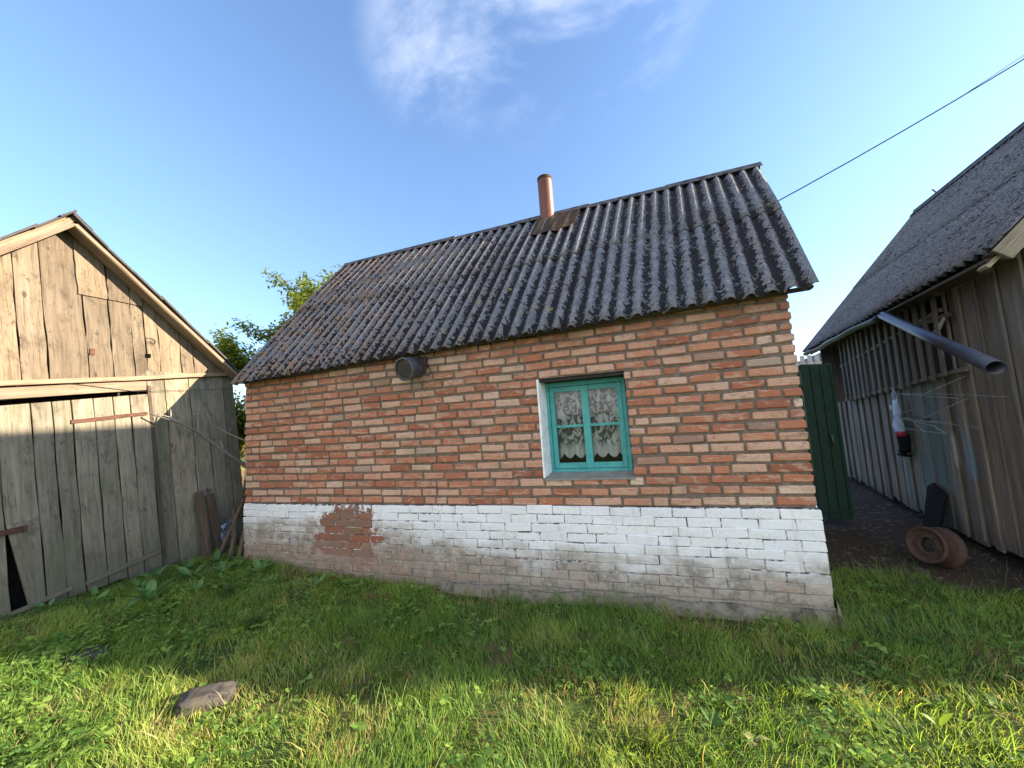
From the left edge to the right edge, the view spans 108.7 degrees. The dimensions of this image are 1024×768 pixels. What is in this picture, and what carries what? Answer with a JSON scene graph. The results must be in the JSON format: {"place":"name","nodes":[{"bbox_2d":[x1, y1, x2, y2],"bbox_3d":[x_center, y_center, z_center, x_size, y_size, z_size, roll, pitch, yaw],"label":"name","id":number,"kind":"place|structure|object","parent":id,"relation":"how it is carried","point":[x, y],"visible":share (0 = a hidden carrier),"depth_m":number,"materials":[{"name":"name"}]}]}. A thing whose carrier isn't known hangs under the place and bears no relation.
{"place":"outdoors","nodes":[
{"label":"outdoors","id":0,"kind":"place"},
{"bbox_2d":[0,440,1023,767],"bbox_3d":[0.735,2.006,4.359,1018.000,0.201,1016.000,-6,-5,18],"label":"ground","id":1,"kind":"structure","parent":0,"point":[882,522],"depth_m":2.37,"materials":[{"name":"green plant"}]},
{"bbox_2d":[22,598,68,614],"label":"dock plant","id":2,"kind":"object","parent":1,"relation":"on","point":[40,605],"visible":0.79,"depth_m":3.52,"materials":[{"name":"green plant"}]},
{"bbox_2d":[62,646,110,664],"bbox_3d":[-3.224,2.075,2.786,0.322,0.111,0.181,-4,-5,0],"label":"stone","id":3,"kind":"object","parent":1,"relation":"on","point":[88,653],"visible":0.44,"depth_m":2.75,"materials":[{"name":"grey stone"}]},
{"bbox_2d":[80,589,110,607],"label":"dock plant","id":4,"kind":"object","parent":1,"relation":"on","point":[101,597],"visible":0.94,"depth_m":3.55,"materials":[{"name":"green plant"}]},
{"bbox_2d":[80,585,110,599],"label":"dock plant","id":5,"kind":"object","parent":1,"relation":"on","point":[94,590],"visible":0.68,"depth_m":3.81,"materials":[{"name":"green plant"}]},
{"bbox_2d":[0,210,243,621],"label":"plank shed","id":6,"kind":"structure","parent":1,"relation":"on","point":[106,351],"depth_m":4.11,"materials":[{"name":"weathered brown wood planks"},{"name":"tar felt"}]},
{"bbox_2d":[0,482,11,621],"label":"second door leaf","id":7,"kind":"structure","parent":6,"relation":"in","point":[4,592],"depth_m":3.45,"materials":[{"name":"grey wood"}]},
{"bbox_2d":[0,394,162,617],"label":"door","id":8,"kind":"structure","parent":6,"relation":"in","point":[103,430],"depth_m":3.92,"materials":[{"name":"wood"}]},
{"bbox_2d":[150,407,245,467],"bbox_3d":[-4.029,0.743,4.801,0.232,0.902,1.023,-8,-6,35],"label":"dead branch","id":9,"kind":"object","parent":6,"relation":"attached to","point":[222,449],"visible":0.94,"depth_m":4.77,"materials":[{"name":"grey wood"}]},
{"bbox_2d":[191,405,245,441],"bbox_3d":[-3.989,0.570,5.020,0.246,0.593,0.681,-8,-6,36],"label":"dead branch","id":10,"kind":"object","parent":9,"relation":"attached to","point":[211,423],"visible":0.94,"depth_m":4.96,"materials":[{"name":"grey wood"}]},
{"bbox_2d":[125,573,163,587],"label":"dock plant","id":11,"kind":"object","parent":1,"relation":"on","point":[135,581],"visible":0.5,"depth_m":3.98,"materials":[{"name":"green plant"}]},
{"bbox_2d":[120,580,178,606],"bbox_3d":[-3.638,2.095,3.654,0.315,0.178,0.447,-6,-5,17],"label":"dock plant","id":12,"kind":"object","parent":1,"relation":"on","point":[151,586],"visible":0.8,"depth_m":3.67,"materials":[{"name":"green plant"}]},
{"bbox_2d":[135,564,172,578],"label":"dock plant","id":13,"kind":"object","parent":1,"relation":"on","point":[160,571],"visible":0.77,"depth_m":4.27,"materials":[{"name":"green plant"}]},
{"bbox_2d":[135,577,175,592],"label":"dock plant","id":14,"kind":"object","parent":1,"relation":"on","point":[158,588],"visible":0.39,"depth_m":3.87,"materials":[{"name":"green plant"}]},
{"bbox_2d":[169,557,201,569],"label":"dock plant","id":15,"kind":"object","parent":1,"relation":"on","point":[190,565],"visible":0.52,"depth_m":4.42,"materials":[{"name":"green plant"}]},
{"bbox_2d":[172,564,204,580],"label":"dock plant","id":16,"kind":"object","parent":1,"relation":"on","point":[185,571],"visible":0.81,"depth_m":4.18,"materials":[{"name":"green plant"}]},
{"bbox_2d":[184,578,211,591],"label":"dock plant","id":17,"kind":"object","parent":1,"relation":"on","point":[200,582],"visible":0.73,"depth_m":3.85,"materials":[{"name":"green plant"}]},
{"bbox_2d":[194,491,212,558],"bbox_3d":[-4.085,1.881,4.863,0.188,0.908,0.100,-3,-5,-13],"label":"leaning plank","id":18,"kind":"object","parent":1,"relation":"on","point":[203,523],"visible":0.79,"depth_m":4.85,"materials":[{"name":"wood"}]},
{"bbox_2d":[174,680,238,718],"bbox_3d":[-1.958,2.020,2.353,0.323,0.133,0.153,-2,-6,-25],"label":"stone","id":19,"kind":"object","parent":1,"relation":"on","point":[201,697],"visible":0.88,"depth_m":2.32,"materials":[{"name":"grey stone"}]},
{"bbox_2d":[200,549,224,562],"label":"dock plant","id":20,"kind":"object","parent":1,"relation":"on","point":[217,555],"visible":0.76,"depth_m":4.67,"materials":[{"name":"green plant"}]},
{"bbox_2d":[206,493,226,555],"bbox_3d":[-3.981,1.907,4.948,0.233,0.861,0.094,-3,-5,-6],"label":"leaning plank","id":21,"kind":"object","parent":1,"relation":"on","point":[214,515],"visible":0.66,"depth_m":4.94,"materials":[{"name":"wood"}]},
{"bbox_2d":[209,559,240,573],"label":"dock plant","id":22,"kind":"object","parent":1,"relation":"on","point":[221,565],"visible":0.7,"depth_m":4.31,"materials":[{"name":"green plant"}]},
{"bbox_2d":[220,519,231,540],"bbox_3d":[-3.837,1.980,4.976,0.062,0.295,0.200,-6,-5,18],"label":"plastic bag","id":23,"kind":"object","parent":1,"relation":"on","point":[225,528],"visible":0.46,"depth_m":4.94,"materials":[{"name":"plastic"}]},
{"bbox_2d":[210,578,243,599],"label":"grass tuft","id":24,"kind":"object","parent":1,"relation":"on","point":[227,593],"visible":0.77,"depth_m":3.72,"materials":[{"name":"green plant"}]},
{"bbox_2d":[227,507,237,560],"bbox_3d":[-3.689,1.985,4.863,0.093,0.658,0.234,-2,-6,-19],"label":"pole","id":25,"kind":"object","parent":1,"relation":"on","point":[231,552],"visible":0.91,"depth_m":4.83,"materials":[{"name":"brown wood"}]},
{"bbox_2d":[219,494,245,556],"bbox_3d":[-3.704,1.800,4.909,0.458,1.036,0.062,0,-7,-39],"label":"pole","id":26,"kind":"object","parent":1,"relation":"on","point":[229,532],"visible":0.62,"depth_m":4.86,"materials":[{"name":"brown wood"}]},
{"bbox_2d":[233,390,245,503],"bbox_3d":[-5.638,1.347,6.972,2.152,2.753,1.825,-6,-5,18],"label":"shrub","id":27,"kind":"object","parent":1,"relation":"on","point":[241,421],"visible":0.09,"depth_m":6.88,"materials":[{"name":"green plant"}]},
{"bbox_2d":[234,495,245,549],"bbox_3d":[-3.621,1.734,5.114,0.177,1.229,0.411,-6,-5,18],"label":"pole","id":28,"kind":"object","parent":1,"relation":"on","point":[241,517],"visible":0.13,"depth_m":4.99,"materials":[{"name":"brown wood"}]},
{"bbox_2d":[235,398,245,494],"bbox_3d":[-6.953,1.678,9.377,3.279,2.688,2.315,-6,-5,18],"label":"shrub","id":29,"kind":"object","parent":1,"relation":"on","point":[243,474],"visible":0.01,"depth_m":9.43,"materials":[{"name":"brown plant"}]},
{"bbox_2d":[237,526,244,557],"bbox_3d":[-3.482,1.908,4.818,0.067,0.777,0.231,-8,-7,39],"label":"pole","id":30,"kind":"object","parent":1,"relation":"on","point":[241,548],"visible":0.34,"depth_m":4.74,"materials":[{"name":"brown wood"}]},
{"bbox_2d":[232,608,267,631],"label":"grass tuft","id":31,"kind":"object","parent":1,"relation":"on","point":[253,621],"visible":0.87,"depth_m":3.16,"materials":[{"name":"green plant"}]},
{"bbox_2d":[245,558,273,572],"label":"dock plant","id":32,"kind":"object","parent":1,"relation":"on","point":[256,563],"visible":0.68,"depth_m":4.26,"materials":[{"name":"green plant"}]},
{"bbox_2d":[253,574,278,584],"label":"dock plant","id":33,"kind":"object","parent":1,"relation":"on","point":[270,580],"visible":0.72,"depth_m":3.94,"materials":[{"name":"green plant"}]},
{"bbox_2d":[208,264,341,370],"bbox_3d":[-5.441,-0.321,9.979,6.135,6.767,4.373,-6,-5,18],"label":"apple tree","id":34,"kind":"object","parent":1,"relation":"on","point":[230,350],"visible":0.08,"depth_m":9.86,"materials":[{"name":"green plant"}]},
{"bbox_2d":[295,572,327,587],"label":"dock plant","id":35,"kind":"object","parent":1,"relation":"on","point":[321,578],"visible":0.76,"depth_m":3.94,"materials":[{"name":"green plant"}]},
{"bbox_2d":[380,651,412,686],"bbox_3d":[-0.783,1.937,2.514,0.346,0.197,0.290,-6,-5,18],"label":"grass tuft","id":36,"kind":"object","parent":1,"relation":"on","point":[393,674],"visible":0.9,"depth_m":2.50,"materials":[{"name":"green plant"}]},
{"bbox_2d":[0,541,1023,767],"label":"clover","id":37,"kind":"object","parent":1,"relation":"on","point":[863,750],"visible":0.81,"depth_m":2.42,"materials":[{"name":"green plant"}]},
{"bbox_2d":[25,560,1023,760],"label":"broadleaf weeds","id":38,"kind":"object","parent":1,"relation":"on","point":[714,717],"visible":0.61,"depth_m":2.41,"materials":[{"name":"green plant"}]},
{"bbox_2d":[230,162,846,629],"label":"brick house","id":39,"kind":"structure","parent":1,"relation":"on","point":[662,312],"depth_m":3.67,"materials":[{"name":"brick"}]},
{"bbox_2d":[395,356,430,380],"bbox_3d":[-1.054,-0.171,3.933,0.308,0.287,0.285,-7,-6,31],"label":"metal canister","id":40,"kind":"object","parent":39,"relation":"attached to","point":[408,368],"visible":1,"depth_m":3.88,"materials":[{"name":"metal"}]},
{"bbox_2d":[536,371,635,480],"bbox_3d":[0.713,0.412,3.567,0.839,0.973,0.302,-6,-5,18],"label":"window","id":41,"kind":"structure","parent":39,"relation":"in","point":[553,470],"depth_m":3.60,"materials":[{"name":"teal paint"}]},
{"bbox_2d":[555,388,627,458],"bbox_3d":[0.780,0.371,3.739,0.770,0.750,0.049,-6,-5,18],"label":"lace curtain","id":42,"kind":"object","parent":39,"relation":"hanging from","point":[578,450],"visible":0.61,"depth_m":3.72,"materials":[{"name":"white fabric"}]},
{"bbox_2d":[778,59,1023,200],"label":"power cable","id":43,"kind":"object","parent":39,"relation":"attached to","point":[903,130],"visible":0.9,"depth_m":4.31,"materials":[{"name":"black rubber"}]},
{"bbox_2d":[968,55,1023,91],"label":"power cable","id":44,"kind":"object","parent":43,"relation":"attached to","point":[996,73],"visible":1,"depth_m":4.12,"materials":[{"name":"black rubber"}]},
{"bbox_2d":[619,699,684,754],"bbox_3d":[0.714,1.789,1.910,0.357,0.192,0.280,-4,-5,2],"label":"grass tuft","id":45,"kind":"object","parent":1,"relation":"on","point":[647,735],"visible":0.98,"depth_m":1.90,"materials":[{"name":"green plant"}]},
{"bbox_2d":[742,730,769,747],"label":"pale weed","id":46,"kind":"object","parent":1,"relation":"on","point":[753,743],"visible":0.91,"depth_m":1.87,"materials":[{"name":"green plant"}]},
{"bbox_2d":[768,623,815,653],"bbox_3d":[1.949,1.783,2.539,0.295,0.160,0.332,0,-7,-38],"label":"grass tuft","id":47,"kind":"object","parent":1,"relation":"on","point":[790,641],"visible":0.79,"depth_m":2.55,"materials":[{"name":"green plant"}]},
{"bbox_2d":[796,354,821,433],"bbox_3d":[9.937,0.516,10.955,4.700,2.950,0.075,-6,-5,18],"label":"slat fence","id":48,"kind":"object","parent":1,"relation":"on","point":[809,360],"visible":0.04,"depth_m":11.27,"materials":[{"name":"grey wood"}]},
{"bbox_2d":[797,364,853,518],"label":"garden gate","id":49,"kind":"structure","parent":1,"relation":"on","point":[832,494],"depth_m":4.91,"materials":[{"name":"green paint"}]},
{"bbox_2d":[802,122,1023,557],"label":"plank barn","id":50,"kind":"structure","parent":1,"relation":"on","point":[933,299],"depth_m":4.16,"materials":[{"name":"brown wood"}]},
{"bbox_2d":[889,389,906,436],"bbox_3d":[5.180,0.378,4.941,0.102,0.640,0.244,-6,-5,18],"label":"carrier bag","id":51,"kind":"object","parent":50,"relation":"hanging from","point":[897,427],"visible":0.94,"depth_m":4.90,"materials":[{"name":"plastic"}]},
{"bbox_2d":[896,434,911,456],"bbox_3d":[5.243,0.818,4.933,0.135,0.295,0.240,-6,-5,18],"label":"rubber boot","id":52,"kind":"object","parent":50,"relation":"attached to","point":[904,445],"visible":0.97,"depth_m":4.85,"materials":[{"name":"black rubber"}]},
{"bbox_2d":[923,483,947,527],"bbox_3d":[4.998,1.449,4.347,0.119,0.538,0.380,-7,-6,27],"label":"rubber sheet","id":53,"kind":"object","parent":50,"relation":"attached to","point":[935,503],"visible":0.81,"depth_m":4.33,"materials":[{"name":"black rubber"}]},
{"bbox_2d":[893,376,1007,433],"bbox_3d":[4.498,0.229,3.846,0.315,0.584,1.393,-7,-6,27],"label":"drying rack","id":54,"kind":"object","parent":50,"relation":"attached to","point":[925,419],"visible":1,"depth_m":3.93,"materials":[{"name":"white metal"}]},
{"bbox_2d":[905,526,967,568],"bbox_3d":[4.075,1.571,3.541,0.287,0.389,0.372,-3,-5,-8],"label":"wheel rim","id":55,"kind":"object","parent":1,"relation":"on","point":[950,551],"visible":1,"depth_m":3.47,"materials":[{"name":"brown metal"}]},
{"bbox_2d":[920,709,953,736],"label":"tall weed","id":56,"kind":"object","parent":1,"relation":"on","point":[942,720],"visible":0.98,"depth_m":1.83,"materials":[{"name":"green plant"}]},
{"bbox_2d":[0,538,1023,767],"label":"grass","id":57,"kind":"structure","parent":0,"point":[161,738],"depth_m":2.48,"materials":[{"name":"green plant"}]},
{"bbox_2d":[0,0,1023,408],"label":"sky","id":58,"kind":"structure","parent":0,"point":[209,144],"materials":[{"name":"blue"}]},
{"bbox_2d":[798,353,820,426],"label":"neighbour house","id":59,"kind":"structure","parent":0,"point":[813,358],"depth_m":21.39,"materials":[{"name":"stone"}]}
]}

